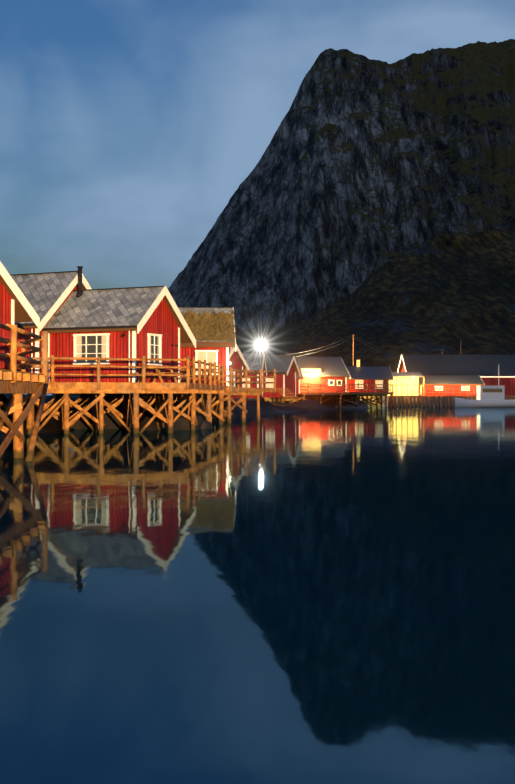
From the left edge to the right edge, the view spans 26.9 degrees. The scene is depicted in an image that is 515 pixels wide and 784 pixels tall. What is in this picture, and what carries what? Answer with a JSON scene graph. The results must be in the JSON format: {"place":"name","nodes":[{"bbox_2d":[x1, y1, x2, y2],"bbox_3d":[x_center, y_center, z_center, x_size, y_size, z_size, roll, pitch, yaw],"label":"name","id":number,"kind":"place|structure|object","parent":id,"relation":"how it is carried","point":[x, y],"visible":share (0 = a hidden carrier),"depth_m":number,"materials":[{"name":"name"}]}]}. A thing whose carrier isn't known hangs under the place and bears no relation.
{"place":"outdoors","nodes":[
{"label":"outdoors","id":0,"kind":"place"},
{"bbox_2d":[0,394,338,438],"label":"shore","id":1,"kind":"structure","parent":0,"point":[52,424],"depth_m":89.88,"materials":[{"name":"stone"}]},
{"bbox_2d":[0,323,47,457],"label":"deck","id":2,"kind":"structure","parent":1,"relation":"on","point":[15,383],"depth_m":28.58,"materials":[{"name":"brown wood"}]},
{"bbox_2d":[0,262,39,369],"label":"cabin","id":3,"kind":"object","parent":2,"relation":"on","point":[15,306],"visible":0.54,"depth_m":37.79,"materials":[{"name":"red wood"}]},
{"bbox_2d":[0,383,47,460],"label":"support beam","id":4,"kind":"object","parent":2,"relation":"attached to","point":[42,389],"visible":0.73,"depth_m":28.49,"materials":[{"name":"brown wood"}]},
{"bbox_2d":[69,406,124,428],"bbox_3d":[-7.986,1.708,53.764,4.546,2.002,3.082,0,0,-2],"label":"rock","id":5,"kind":"object","parent":1,"relation":"on","point":[111,421],"visible":0.06,"depth_m":52.59,"materials":[{"name":"grey stone"}]},
{"bbox_2d":[0,355,228,433],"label":"deck","id":6,"kind":"structure","parent":1,"relation":"on","point":[127,399],"depth_m":47.58,"materials":[{"name":"brown wood"}]},
{"bbox_2d":[10,271,91,372],"bbox_3d":[-13.278,-3.086,55.714,9.890,5.887,6.715,0,0,25],"label":"cabin","id":7,"kind":"object","parent":6,"relation":"on","point":[47,294],"visible":0.1,"depth_m":52.84,"materials":[{"name":"red"}]},
{"bbox_2d":[42,266,195,382],"bbox_3d":[-6.891,-3.184,52.998,5.760,6.070,5.605,0,0,25],"label":"cabin","id":8,"kind":"object","parent":6,"relation":"on","point":[95,323],"visible":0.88,"depth_m":51.31,"materials":[{"name":"red wood"}]},
{"bbox_2d":[131,365,183,382],"bbox_3d":[-4.468,-0.779,48.474,1.700,0.781,1.800,0,0,25],"label":"table","id":9,"kind":"object","parent":6,"relation":"on","point":[160,377],"visible":0.44,"depth_m":48.08,"materials":[{"name":"brown wood"}]},
{"bbox_2d":[180,369,216,382],"bbox_3d":[-3.223,-0.763,55.413,1.800,0.781,1.700,0,0,25],"label":"table","id":10,"kind":"object","parent":6,"relation":"on","point":[183,370],"visible":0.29,"depth_m":55.38,"materials":[{"name":"brown wood"}]},
{"bbox_2d":[31,328,476,399],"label":"house wall","id":11,"kind":"structure","parent":6,"relation":"on","point":[432,392],"depth_m":70.35,"materials":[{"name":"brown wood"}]},
{"bbox_2d":[178,307,235,385],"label":"cabin","id":12,"kind":"object","parent":1,"relation":"on","point":[212,329],"visible":0.21,"depth_m":67.94,"materials":[{"name":"painted wood siding"},{"name":"grass turf roof"}]},
{"bbox_2d":[206,344,249,398],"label":"cabin","id":13,"kind":"object","parent":1,"relation":"on","point":[237,360],"visible":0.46,"depth_m":87.84,"materials":[{"name":"red wood"}]},
{"bbox_2d":[242,353,266,397],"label":"cabin","id":14,"kind":"object","parent":1,"relation":"on","point":[255,361],"visible":0.29,"depth_m":99.83,"materials":[{"name":"red wood"}]},
{"bbox_2d":[263,356,300,397],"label":"cabin","id":15,"kind":"object","parent":1,"relation":"on","point":[287,369],"visible":0.44,"depth_m":112.88,"materials":[{"name":"red wood"}]},
{"bbox_2d":[0,395,514,783],"bbox_3d":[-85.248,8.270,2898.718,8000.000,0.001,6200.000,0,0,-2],"label":"water","id":16,"kind":"structure","parent":0,"point":[316,597],"depth_m":8.71,"materials":[{"name":"blue liquid"}]},
{"bbox_2d":[139,408,202,429],"bbox_3d":[-4.215,1.632,51.848,3.191,2.030,2.926,0,0,-2],"label":"rock","id":17,"kind":"object","parent":16,"relation":"in","point":[181,422],"visible":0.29,"depth_m":51.19,"materials":[{"name":"grey stone"}]},
{"bbox_2d":[201,420,213,428],"bbox_3d":[-3.564,1.782,52.815,2.561,1.353,2.318,0,0,14],"label":"rock","id":18,"kind":"object","parent":16,"relation":"in","point":[206,425],"visible":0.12,"depth_m":52.44,"materials":[{"name":"grey stone"}]},
{"bbox_2d":[191,367,275,422],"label":"deck","id":19,"kind":"structure","parent":16,"relation":"in","point":[237,390],"depth_m":65.01,"materials":[{"name":"brown wood"}]},
{"bbox_2d":[265,383,393,408],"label":"deck","id":20,"kind":"structure","parent":16,"relation":"in","point":[367,401],"depth_m":130.79,"materials":[{"name":"brown wood"}]},
{"bbox_2d":[296,369,303,394],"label":"cabin","id":21,"kind":"object","parent":20,"relation":"on","point":[298,378],"visible":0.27,"depth_m":124.15,"materials":[{"name":"red wood"}]},
{"bbox_2d":[294,356,350,391],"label":"cabin","id":22,"kind":"object","parent":20,"relation":"on","point":[334,370],"visible":0.56,"depth_m":132.33,"materials":[{"name":"red wood"}]},
{"bbox_2d":[301,369,320,372],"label":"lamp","id":23,"kind":"object","parent":22,"relation":"attached to","point":[314,370],"visible":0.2,"depth_m":132.09,"materials":[{"name":"white"}]},
{"bbox_2d":[346,366,393,391],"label":"cabin","id":24,"kind":"object","parent":20,"relation":"on","point":[371,375],"visible":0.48,"depth_m":140.51,"materials":[{"name":"red wood"}]},
{"bbox_2d":[455,365,514,406],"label":"boat","id":25,"kind":"object","parent":16,"relation":"on","point":[490,396],"visible":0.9,"depth_m":140.93,"materials":[{"name":"white"}]},
{"bbox_2d":[0,0,514,394],"label":"sky","id":26,"kind":"structure","parent":0,"point":[128,128],"materials":[{"name":"blue"}]},
{"bbox_2d":[51,39,514,395],"bbox_3d":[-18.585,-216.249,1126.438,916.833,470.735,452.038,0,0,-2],"label":"cliff","id":27,"kind":"structure","parent":0,"point":[362,170],"depth_m":1222.53,"materials":[{"name":"grey stone"}]},
{"bbox_2d":[69,226,514,404],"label":"hill","id":28,"kind":"structure","parent":0,"point":[440,292],"depth_m":396.48,"materials":[{"name":"green plant"}]},
{"bbox_2d":[258,334,512,401],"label":"utility lines","id":29,"kind":"object","parent":28,"relation":"on","point":[358,361],"visible":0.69,"depth_m":190.18,"materials":[{"name":"grey metal"}]},
{"bbox_2d":[296,395,514,407],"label":"quay","id":30,"kind":"structure","parent":0,"point":[419,401],"depth_m":145.59,"materials":[{"name":"brown wood"}]},
{"bbox_2d":[389,372,423,395],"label":"lit shed","id":31,"kind":"structure","parent":30,"relation":"on","point":[405,383],"depth_m":151.02,"materials":[{"name":"yellow wood"}]},
{"bbox_2d":[419,375,484,395],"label":"boat house","id":32,"kind":"structure","parent":30,"relation":"on","point":[451,382],"depth_m":152.94,"materials":[{"name":"red wood"}]},
{"bbox_2d":[397,354,514,395],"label":"boat house","id":33,"kind":"structure","parent":30,"relation":"on","point":[508,383],"depth_m":161.05,"materials":[{"name":"red"}]},
{"bbox_2d":[402,355,514,376],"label":"roof","id":34,"kind":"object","parent":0,"point":[465,367],"visible":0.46,"depth_m":161.16,"materials":[{"name":"grey"}]}
]}

